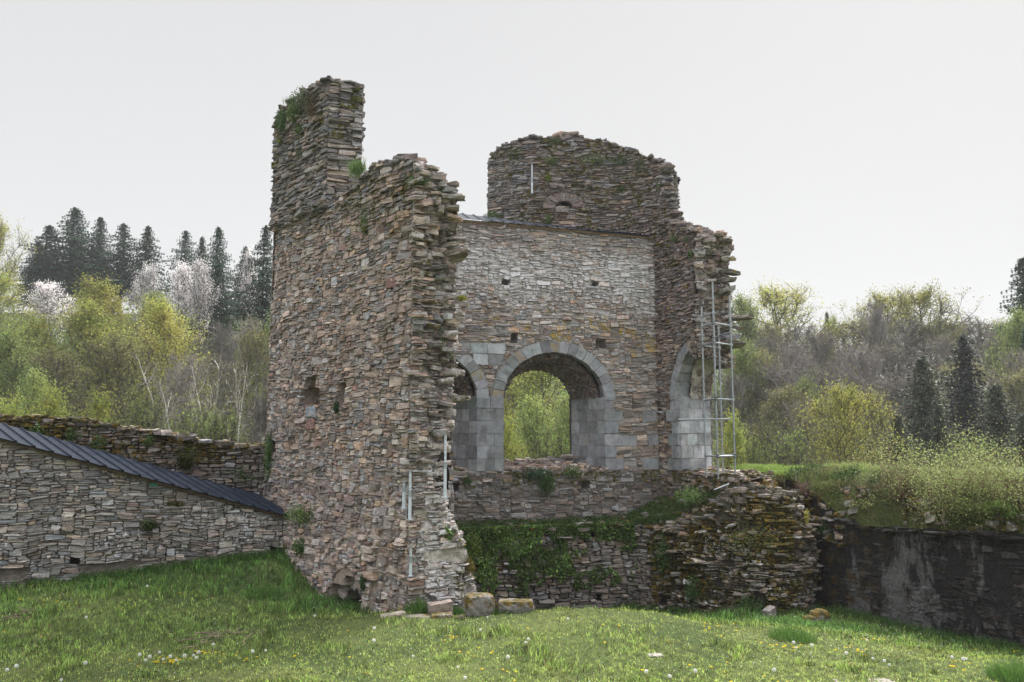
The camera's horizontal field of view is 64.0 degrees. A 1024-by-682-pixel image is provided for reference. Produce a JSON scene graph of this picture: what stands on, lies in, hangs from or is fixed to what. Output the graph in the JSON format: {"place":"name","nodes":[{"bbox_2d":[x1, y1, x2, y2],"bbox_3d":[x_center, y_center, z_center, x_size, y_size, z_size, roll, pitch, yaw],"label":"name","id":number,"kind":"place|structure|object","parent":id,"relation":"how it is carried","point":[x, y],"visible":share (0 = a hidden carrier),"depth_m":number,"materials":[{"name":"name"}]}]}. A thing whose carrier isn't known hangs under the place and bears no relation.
{"place":"outdoors","nodes":[
{"label":"outdoors","id":0,"kind":"place"},
{"bbox_2d":[0,313,1023,681],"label":"ground","id":1,"kind":"structure","parent":0,"point":[736,671],"depth_m":13.21,"materials":[{"name":"green plant"}]},
{"bbox_2d":[0,269,42,345],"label":"budding tree","id":2,"kind":"object","parent":1,"relation":"on","point":[4,282],"visible":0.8,"depth_m":77.42,"materials":[{"name":"green plant"}]},
{"bbox_2d":[0,215,43,296],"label":"oak tree","id":3,"kind":"object","parent":1,"relation":"on","point":[4,229],"visible":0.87,"depth_m":85.87,"materials":[{"name":"green plant"}]},
{"bbox_2d":[0,322,46,415],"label":"leafy tree","id":4,"kind":"object","parent":1,"relation":"on","point":[10,378],"visible":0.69,"depth_m":54.25,"materials":[{"name":"green plant"}]},
{"bbox_2d":[4,356,60,418],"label":"leafy tree","id":5,"kind":"object","parent":1,"relation":"on","point":[31,380],"visible":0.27,"depth_m":44.76,"materials":[{"name":"green plant"}]},
{"bbox_2d":[11,241,63,309],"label":"fir tree","id":6,"kind":"object","parent":1,"relation":"on","point":[29,279],"visible":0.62,"depth_m":105.33,"materials":[{"name":"green plant"}]},
{"bbox_2d":[11,225,76,293],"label":"fir tree","id":7,"kind":"object","parent":1,"relation":"on","point":[47,245],"visible":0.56,"depth_m":107.51,"materials":[{"name":"green plant"}]},
{"bbox_2d":[0,303,89,416],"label":"budding tree","id":8,"kind":"object","parent":1,"relation":"on","point":[33,332],"visible":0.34,"depth_m":60.52,"materials":[{"name":"green plant"}]},
{"bbox_2d":[18,279,77,348],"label":"blossom tree","id":9,"kind":"object","parent":1,"relation":"on","point":[46,295],"visible":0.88,"depth_m":81.82,"materials":[{"name":"white plant"}]},
{"bbox_2d":[20,371,77,417],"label":"budding tree","id":10,"kind":"object","parent":1,"relation":"on","point":[50,409],"visible":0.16,"depth_m":32.86,"materials":[{"name":"green plant"}]},
{"bbox_2d":[0,337,107,417],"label":"tree","id":11,"kind":"object","parent":1,"relation":"on","point":[53,368],"visible":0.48,"depth_m":51.56,"materials":[{"name":"green plant"}]},
{"bbox_2d":[27,207,115,311],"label":"fir tree","id":12,"kind":"object","parent":1,"relation":"on","point":[75,256],"visible":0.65,"depth_m":109.08,"materials":[{"name":"green plant"}]},
{"bbox_2d":[33,289,143,415],"bbox_3d":[-32.654,1.605,61.826,9.866,11.407,11.271,4,-8,-32],"label":"budding tree","id":13,"kind":"object","parent":1,"relation":"on","point":[86,317],"visible":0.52,"depth_m":61.96,"materials":[{"name":"green plant"}]},
{"bbox_2d":[69,375,126,424],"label":"budding tree","id":14,"kind":"object","parent":1,"relation":"on","point":[101,413],"visible":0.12,"depth_m":31.90,"materials":[{"name":"green plant"}]},
{"bbox_2d":[71,217,127,307],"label":"fir tree","id":15,"kind":"object","parent":1,"relation":"on","point":[100,239],"visible":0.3,"depth_m":111.86,"materials":[{"name":"green plant"}]},
{"bbox_2d":[60,321,173,428],"bbox_3d":[-23.539,4.450,49.829,6.761,10.953,7.632,6,-9,-42],"label":"bare tree","id":16,"kind":"object","parent":1,"relation":"on","point":[120,357],"visible":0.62,"depth_m":49.29,"materials":[{"name":"green plant"}]},
{"bbox_2d":[90,223,143,312],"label":"fir tree","id":17,"kind":"object","parent":1,"relation":"on","point":[123,247],"visible":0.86,"depth_m":109.43,"materials":[{"name":"green plant"}]},
{"bbox_2d":[41,267,195,411],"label":"budding tree","id":18,"kind":"object","parent":1,"relation":"on","point":[100,293],"visible":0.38,"depth_m":65.44,"materials":[{"name":"green plant"}]},
{"bbox_2d":[0,413,265,496],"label":"mossy wall","id":19,"kind":"structure","parent":1,"relation":"on","point":[217,459],"depth_m":19.86,"materials":[{"name":"slate stone"},{"name":"moss"}]},
{"bbox_2d":[0,422,288,588],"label":"sloping wall","id":20,"kind":"structure","parent":1,"relation":"on","point":[69,509],"depth_m":17.96,"materials":[{"name":"stone"}]},
{"bbox_2d":[119,225,171,304],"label":"fir tree","id":21,"kind":"object","parent":1,"relation":"on","point":[148,247],"visible":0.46,"depth_m":111.87,"materials":[{"name":"green plant"}]},
{"bbox_2d":[124,260,166,338],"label":"blossom tree","id":22,"kind":"object","parent":1,"relation":"on","point":[148,277],"visible":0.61,"depth_m":83.36,"materials":[{"name":"white plant"}]},
{"bbox_2d":[116,377,179,430],"bbox_3d":[-16.787,6.123,37.530,3.453,9.118,3.882,3,-8,-25],"label":"scrub bush","id":23,"kind":"object","parent":1,"relation":"on","point":[134,419],"visible":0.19,"depth_m":37.83,"materials":[{"name":"green plant"}]},
{"bbox_2d":[120,289,186,392],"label":"leafy tree","id":24,"kind":"object","parent":1,"relation":"on","point":[152,295],"visible":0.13,"depth_m":70.18,"materials":[{"name":"green plant"}]},
{"bbox_2d":[117,290,229,431],"bbox_3d":[-24.767,2.013,60.097,8.841,11.548,9.450,5,-8,-36],"label":"budding tree","id":25,"kind":"object","parent":1,"relation":"on","point":[161,316],"visible":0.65,"depth_m":59.74,"materials":[{"name":"green plant"}]},
{"bbox_2d":[159,230,200,311],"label":"fir tree","id":26,"kind":"object","parent":1,"relation":"on","point":[184,246],"visible":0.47,"depth_m":109.81,"materials":[{"name":"green plant"}]},
{"bbox_2d":[115,344,246,430],"bbox_3d":[-18.130,4.965,47.282,9.736,10.396,6.658,-5,-9,37],"label":"birch tree","id":27,"kind":"object","parent":1,"relation":"on","point":[217,395],"visible":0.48,"depth_m":46.14,"materials":[{"name":"grey plant"}]},
{"bbox_2d":[165,260,198,353],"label":"blossom tree","id":28,"kind":"object","parent":1,"relation":"on","point":[179,286],"visible":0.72,"depth_m":80.77,"materials":[{"name":"white plant"}]},
{"bbox_2d":[145,348,219,433],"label":"bare tree","id":29,"kind":"object","parent":1,"relation":"on","point":[178,388],"visible":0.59,"depth_m":46.74,"materials":[{"name":"grey plant"}]},
{"bbox_2d":[157,382,241,439],"bbox_3d":[-14.106,6.153,35.555,4.192,8.615,4.713,6,-9,-43],"label":"scrub bush","id":30,"kind":"object","parent":1,"relation":"on","point":[185,428],"visible":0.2,"depth_m":35.62,"materials":[{"name":"green plant"}]},
{"bbox_2d":[179,256,223,360],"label":"blossom tree","id":31,"kind":"object","parent":1,"relation":"on","point":[199,271],"visible":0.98,"depth_m":79.45,"materials":[{"name":"white plant"}]},
{"bbox_2d":[146,365,264,442],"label":"birch tree","id":32,"kind":"object","parent":1,"relation":"on","point":[170,394],"visible":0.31,"depth_m":40.35,"materials":[{"name":"grey plant"}]},
{"bbox_2d":[186,226,243,346],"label":"fir tree","id":33,"kind":"object","parent":1,"relation":"on","point":[217,276],"visible":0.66,"depth_m":84.94,"materials":[{"name":"green plant"}]},
{"bbox_2d":[189,316,243,434],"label":"bare tree","id":34,"kind":"object","parent":1,"relation":"on","point":[219,345],"visible":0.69,"depth_m":55.48,"materials":[{"name":"grey plant"}]},
{"bbox_2d":[182,352,263,443],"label":"birch tree","id":35,"kind":"object","parent":1,"relation":"on","point":[237,404],"visible":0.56,"depth_m":44.49,"materials":[{"name":"grey plant"}]},
{"bbox_2d":[195,392,253,442],"bbox_3d":[-12.458,6.277,35.494,3.228,8.270,3.630,4,-8,-28],"label":"scrub bush","id":36,"kind":"object","parent":1,"relation":"on","point":[231,430],"visible":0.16,"depth_m":35.78,"materials":[{"name":"green plant"}]},
{"bbox_2d":[206,313,267,407],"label":"bare tree","id":37,"kind":"object","parent":1,"relation":"on","point":[248,326],"visible":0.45,"depth_m":65.43,"materials":[{"name":"grey plant"}]},
{"bbox_2d":[219,319,269,442],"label":"bare tree","id":38,"kind":"object","parent":1,"relation":"on","point":[259,344],"visible":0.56,"depth_m":53.75,"materials":[{"name":"grey plant"}]},
{"bbox_2d":[231,368,267,443],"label":"bare tree","id":39,"kind":"object","parent":1,"relation":"on","point":[258,413],"visible":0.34,"depth_m":33.92,"materials":[{"name":"grey plant"}]},
{"bbox_2d":[227,225,272,364],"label":"fir tree","id":40,"kind":"object","parent":1,"relation":"on","point":[262,303],"visible":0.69,"depth_m":76.82,"materials":[{"name":"green plant"}]},
{"bbox_2d":[463,592,494,616],"bbox_3d":[-0.602,4.891,15.074,0.616,0.496,0.468,4,-8,-28],"label":"mossy boulder","id":41,"kind":"object","parent":1,"relation":"on","point":[475,604],"visible":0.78,"depth_m":14.90,"materials":[{"name":"grey stone"}]},
{"bbox_2d":[0,289,986,480],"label":"undergrowth","id":42,"kind":"object","parent":1,"relation":"on","point":[69,352],"depth_m":75.43,"materials":[{"name":"green plant"}]},
{"bbox_2d":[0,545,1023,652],"bbox_3d":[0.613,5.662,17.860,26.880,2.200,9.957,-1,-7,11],"label":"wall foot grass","id":43,"kind":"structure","parent":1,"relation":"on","point":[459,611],"depth_m":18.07,"materials":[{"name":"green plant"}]},
{"bbox_2d":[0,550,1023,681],"bbox_3d":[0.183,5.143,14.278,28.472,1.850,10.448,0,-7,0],"label":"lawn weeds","id":44,"kind":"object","parent":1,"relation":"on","point":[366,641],"visible":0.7,"depth_m":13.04,"materials":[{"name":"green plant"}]},
{"bbox_2d":[262,75,773,612],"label":"ruined chapel","id":45,"kind":"structure","parent":1,"relation":"on","point":[594,295],"depth_m":21.12,"materials":[{"name":"stone"}]},
{"bbox_2d":[504,409,532,460],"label":"budding tree","id":46,"kind":"object","parent":1,"relation":"on","point":[508,430],"visible":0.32,"depth_m":39.65,"materials":[{"name":"green plant"}]},
{"bbox_2d":[503,388,559,459],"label":"leafy tree","id":47,"kind":"object","parent":1,"relation":"on","point":[537,416],"visible":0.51,"depth_m":45.37,"materials":[{"name":"green plant"}]},
{"bbox_2d":[504,370,569,456],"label":"budding tree","id":48,"kind":"object","parent":1,"relation":"on","point":[539,378],"visible":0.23,"depth_m":54.53,"materials":[{"name":"green plant"}]},
{"bbox_2d":[509,413,569,460],"bbox_3d":[1.511,6.820,35.395,3.952,7.417,4.443,-1,-7,7],"label":"scrub bush","id":49,"kind":"object","parent":1,"relation":"on","point":[559,448],"visible":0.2,"depth_m":35.27,"materials":[{"name":"green plant"}]},
{"bbox_2d":[533,389,569,459],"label":"leafy tree","id":50,"kind":"object","parent":1,"relation":"on","point":[565,414],"visible":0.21,"depth_m":43.27,"materials":[{"name":"green plant"}]},
{"bbox_2d":[456,472,823,614],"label":"plinth wall","id":51,"kind":"structure","parent":1,"relation":"on","point":[706,562],"depth_m":21.04,"materials":[{"name":"grey stone"}]},
{"bbox_2d":[458,526,505,596],"bbox_3d":[-1.874,5.809,21.018,3.568,2.050,0.311,2,-7,-14],"label":"creeper mat","id":52,"kind":"object","parent":51,"relation":"attached to","point":[487,536],"visible":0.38,"depth_m":21.35,"materials":[{"name":"green plant"}]},
{"bbox_2d":[455,499,668,526],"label":"ledge herbs","id":53,"kind":"object","parent":51,"relation":"on","point":[541,522],"visible":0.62,"depth_m":22.34,"materials":[{"name":"green plant"}]},
{"bbox_2d":[496,521,637,594],"bbox_3d":[1.476,5.802,22.086,3.979,1.806,0.660,2,-7,-15],"label":"creeper mat","id":54,"kind":"object","parent":51,"relation":"attached to","point":[565,531],"visible":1,"depth_m":21.81,"materials":[{"name":"green plant"}]},
{"bbox_2d":[626,470,747,524],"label":"terrace grass","id":55,"kind":"structure","parent":51,"relation":"on","point":[709,494],"depth_m":22.33,"materials":[{"name":"green plant"}]},
{"bbox_2d":[678,282,736,486],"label":"scaffold tower","id":56,"kind":"structure","parent":51,"relation":"on","point":[716,398],"depth_m":21.52,"materials":[{"name":"metal"}]},
{"bbox_2d":[657,492,818,612],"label":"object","id":57,"kind":"object","parent":51,"relation":"on","point":[677,554],"visible":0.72,"depth_m":20.41,"materials":[{"name":"green plant"}]},
{"bbox_2d":[711,370,758,464],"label":"bare tree","id":58,"kind":"object","parent":1,"relation":"on","point":[735,388],"visible":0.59,"depth_m":57.03,"materials":[{"name":"grey plant"}]},
{"bbox_2d":[712,398,763,469],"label":"budding tree","id":59,"kind":"object","parent":1,"relation":"on","point":[739,436],"visible":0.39,"depth_m":35.44,"materials":[{"name":"green plant"}]},
{"bbox_2d":[718,289,767,382],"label":"leafy tree","id":60,"kind":"object","parent":1,"relation":"on","point":[743,309],"visible":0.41,"depth_m":84.25,"materials":[{"name":"green plant"}]},
{"bbox_2d":[711,333,779,459],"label":"leafy tree","id":61,"kind":"object","parent":1,"relation":"on","point":[740,360],"visible":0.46,"depth_m":59.94,"materials":[{"name":"green plant"}]},
{"bbox_2d":[737,342,785,460],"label":"bare tree","id":62,"kind":"object","parent":1,"relation":"on","point":[754,360],"visible":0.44,"depth_m":59.87,"materials":[{"name":"grey plant"}]},
{"bbox_2d":[723,378,824,479],"bbox_3d":[16.953,6.364,51.934,6.151,8.127,5.449,5,-8,-35],"label":"bare tree","id":63,"kind":"object","parent":1,"relation":"on","point":[779,396],"visible":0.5,"depth_m":51.43,"materials":[{"name":"grey plant"}]},
{"bbox_2d":[726,360,827,459],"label":"bare tree","id":64,"kind":"object","parent":1,"relation":"on","point":[777,375],"visible":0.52,"depth_m":58.69,"materials":[{"name":"grey plant"}]},
{"bbox_2d":[732,276,830,360],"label":"oak tree","id":65,"kind":"object","parent":1,"relation":"on","point":[776,298],"visible":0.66,"depth_m":93.80,"materials":[{"name":"green plant"}]},
{"bbox_2d":[750,409,827,486],"bbox_3d":[12.854,6.954,37.347,4.399,7.695,3.913,3,-7,-20],"label":"scrub bush","id":66,"kind":"object","parent":1,"relation":"on","point":[800,449],"visible":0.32,"depth_m":37.16,"materials":[{"name":"green plant"}]},
{"bbox_2d":[767,622,817,643],"bbox_3d":[4.752,4.915,13.890,0.916,0.384,0.925,0,-7,0],"label":"grass tussock","id":67,"kind":"object","parent":1,"relation":"on","point":[790,634],"depth_m":13.77,"materials":[{"name":"green plant"}]},
{"bbox_2d":[765,342,829,408],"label":"bare tree","id":68,"kind":"object","parent":1,"relation":"on","point":[791,357],"visible":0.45,"depth_m":68.33,"materials":[{"name":"grey plant"}]},
{"bbox_2d":[773,395,827,465],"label":"bare tree","id":69,"kind":"object","parent":1,"relation":"on","point":[805,422],"visible":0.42,"depth_m":43.70,"materials":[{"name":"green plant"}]},
{"bbox_2d":[779,320,850,379],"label":"bare tree","id":70,"kind":"object","parent":1,"relation":"on","point":[820,335],"visible":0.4,"depth_m":83.88,"materials":[{"name":"grey plant"}]},
{"bbox_2d":[791,365,859,451],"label":"bare tree","id":71,"kind":"object","parent":1,"relation":"on","point":[822,381],"visible":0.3,"depth_m":60.90,"materials":[{"name":"grey plant"}]},
{"bbox_2d":[788,326,872,425],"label":"bare tree","id":72,"kind":"object","parent":1,"relation":"on","point":[822,346],"visible":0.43,"depth_m":74.56,"materials":[{"name":"grey plant"}]},
{"bbox_2d":[783,367,916,465],"bbox_3d":[16.700,6.489,41.035,5.894,10.478,7.090,2,-7,-18],"label":"budding tree","id":73,"kind":"object","parent":1,"relation":"on","point":[841,404],"visible":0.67,"depth_m":41.28,"materials":[{"name":"green plant"}]},
{"bbox_2d":[810,312,909,389],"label":"bare tree","id":74,"kind":"object","parent":1,"relation":"on","point":[850,335],"visible":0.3,"depth_m":88.17,"materials":[{"name":"grey plant"}]},
{"bbox_2d":[828,339,896,444],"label":"bare tree","id":75,"kind":"object","parent":1,"relation":"on","point":[862,359],"visible":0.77,"depth_m":69.64,"materials":[{"name":"grey plant"}]},
{"bbox_2d":[821,283,933,377],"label":"oak tree","id":76,"kind":"object","parent":1,"relation":"on","point":[876,296],"visible":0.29,"depth_m":93.66,"materials":[{"name":"green plant"}]},
{"bbox_2d":[854,298,902,383],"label":"bare tree","id":77,"kind":"object","parent":1,"relation":"on","point":[875,329],"visible":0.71,"depth_m":83.74,"materials":[{"name":"grey plant"}]},
{"bbox_2d":[853,380,908,466],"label":"bare tree","id":78,"kind":"object","parent":1,"relation":"on","point":[872,415],"visible":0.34,"depth_m":47.61,"materials":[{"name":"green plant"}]},
{"bbox_2d":[838,337,940,425],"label":"bare tree","id":79,"kind":"object","parent":1,"relation":"on","point":[887,355],"visible":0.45,"depth_m":71.79,"materials":[{"name":"grey plant"}]},
{"bbox_2d":[847,311,952,406],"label":"bare tree","id":80,"kind":"object","parent":1,"relation":"on","point":[912,333],"visible":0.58,"depth_m":84.25,"materials":[{"name":"grey plant"}]},
{"bbox_2d":[851,367,948,440],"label":"bare tree","id":81,"kind":"object","parent":1,"relation":"on","point":[897,390],"visible":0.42,"depth_m":59.88,"materials":[{"name":"grey plant"}]},
{"bbox_2d":[877,414,922,466],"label":"conifer tree","id":82,"kind":"object","parent":1,"relation":"on","point":[897,421],"visible":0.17,"depth_m":43.51,"materials":[{"name":"green plant"}]},
{"bbox_2d":[785,479,1023,647],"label":"retaining wall","id":83,"kind":"structure","parent":1,"relation":"on","point":[964,581],"depth_m":18.19,"materials":[{"name":"grey stone"}]},
{"bbox_2d":[877,355,973,466],"bbox_3d":[26.354,6.149,51.602,6.658,10.687,8.673,2,-7,-15],"label":"conifer tree","id":84,"kind":"object","parent":1,"relation":"on","point":[926,395],"visible":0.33,"depth_m":51.55,"materials":[{"name":"green plant"}]},
{"bbox_2d":[882,313,985,393],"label":"bare tree","id":85,"kind":"object","parent":1,"relation":"on","point":[928,328],"visible":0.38,"depth_m":83.66,"materials":[{"name":"grey plant"}]},
{"bbox_2d":[882,278,989,362],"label":"oak tree","id":86,"kind":"object","parent":1,"relation":"on","point":[922,301],"visible":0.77,"depth_m":87.82,"materials":[{"name":"green plant"}]},
{"bbox_2d":[920,403,958,467],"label":"conifer tree","id":87,"kind":"object","parent":1,"relation":"on","point":[937,431],"visible":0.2,"depth_m":43.62,"materials":[{"name":"green plant"}]},
{"bbox_2d":[921,328,964,417],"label":"bare tree","id":88,"kind":"object","parent":1,"relation":"on","point":[939,343],"visible":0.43,"depth_m":76.55,"materials":[{"name":"grey plant"}]},
{"bbox_2d":[910,419,1020,468],"bbox_3d":[20.666,7.120,37.369,4.373,7.162,4.916,-1,-7,7],"label":"scrub bush","id":89,"kind":"object","parent":1,"relation":"on","point":[970,449],"visible":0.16,"depth_m":37.13,"materials":[{"name":"green plant"}]},
{"bbox_2d":[922,333,1012,458],"bbox_3d":[32.202,5.221,58.240,6.542,11.613,6.636,-5,-8,35],"label":"fir tree","id":90,"kind":"object","parent":1,"relation":"on","point":[964,384],"visible":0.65,"depth_m":57.71,"materials":[{"name":"green plant"}]},
{"bbox_2d":[957,383,1023,467],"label":"conifer tree","id":91,"kind":"object","parent":1,"relation":"on","point":[995,403],"visible":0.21,"depth_m":47.56,"materials":[{"name":"green plant"}]},
{"bbox_2d":[957,362,1023,449],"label":"bare tree","id":92,"kind":"object","parent":1,"relation":"on","point":[1013,381],"visible":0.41,"depth_m":55.67,"materials":[{"name":"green plant"}]},
{"bbox_2d":[973,344,1023,435],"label":"bare tree","id":93,"kind":"object","parent":1,"relation":"on","point":[1016,363],"visible":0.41,"depth_m":59.33,"materials":[{"name":"grey plant"}]},
{"bbox_2d":[978,304,1023,411],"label":"leafy tree","id":94,"kind":"object","parent":1,"relation":"on","point":[1014,334],"visible":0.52,"depth_m":66.77,"materials":[{"name":"green plant"}]},
{"bbox_2d":[978,257,1023,425],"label":"fir tree","id":95,"kind":"object","parent":1,"relation":"on","point":[1019,289],"visible":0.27,"depth_m":73.19,"materials":[{"name":"green plant"}]},
{"bbox_2d":[983,653,1023,681],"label":"grass tussock","id":96,"kind":"object","parent":1,"relation":"on","point":[1005,672],"depth_m":11.47,"materials":[{"name":"green plant"}]},
{"bbox_2d":[0,0,1023,386],"label":"sky","id":97,"kind":"structure","parent":0,"point":[850,146],"materials":[{"name":"white"}]},
{"bbox_2d":[761,466,1023,533],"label":"bank terrain","id":98,"kind":"structure","parent":0,"point":[863,521],"depth_m":19.47,"materials":[{"name":"green plant"}]},
{"bbox_2d":[728,463,872,491],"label":"sunlit grass","id":99,"kind":"structure","parent":98,"relation":"on","point":[777,469],"depth_m":23.52,"materials":[{"name":"green plant"}]},
{"bbox_2d":[847,443,935,503],"bbox_3d":[9.052,3.141,19.261,2.165,1.779,2.036,4,-8,-27],"label":"bramble bush","id":100,"kind":"object","parent":98,"relation":"on","point":[905,491],"visible":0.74,"depth_m":19.10,"materials":[{"name":"green plant"}]},
{"bbox_2d":[782,460,1023,533],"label":"bank herbs","id":101,"kind":"object","parent":98,"relation":"on","point":[834,476],"visible":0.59,"depth_m":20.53,"materials":[{"name":"green plant"}]},
{"bbox_2d":[785,446,1021,532],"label":"dry stems","id":102,"kind":"object","parent":98,"relation":"on","point":[902,490],"visible":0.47,"depth_m":19.38,"materials":[{"name":"green plant"}]},
{"bbox_2d":[828,404,1023,544],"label":"bramble bush","id":103,"kind":"object","parent":98,"relation":"on","point":[942,489],"visible":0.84,"depth_m":17.73,"materials":[{"name":"green plant"}]},
{"bbox_2d":[834,485,1023,532],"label":"bank stones","id":104,"kind":"object","parent":98,"relation":"on","point":[1009,526],"visible":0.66,"depth_m":18.31,"materials":[{"name":"grey stone"}]},
{"bbox_2d":[922,416,1023,530],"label":"bramble bush","id":105,"kind":"object","parent":98,"relation":"on","point":[1009,492],"visible":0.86,"depth_m":16.83,"materials":[{"name":"green plant"}]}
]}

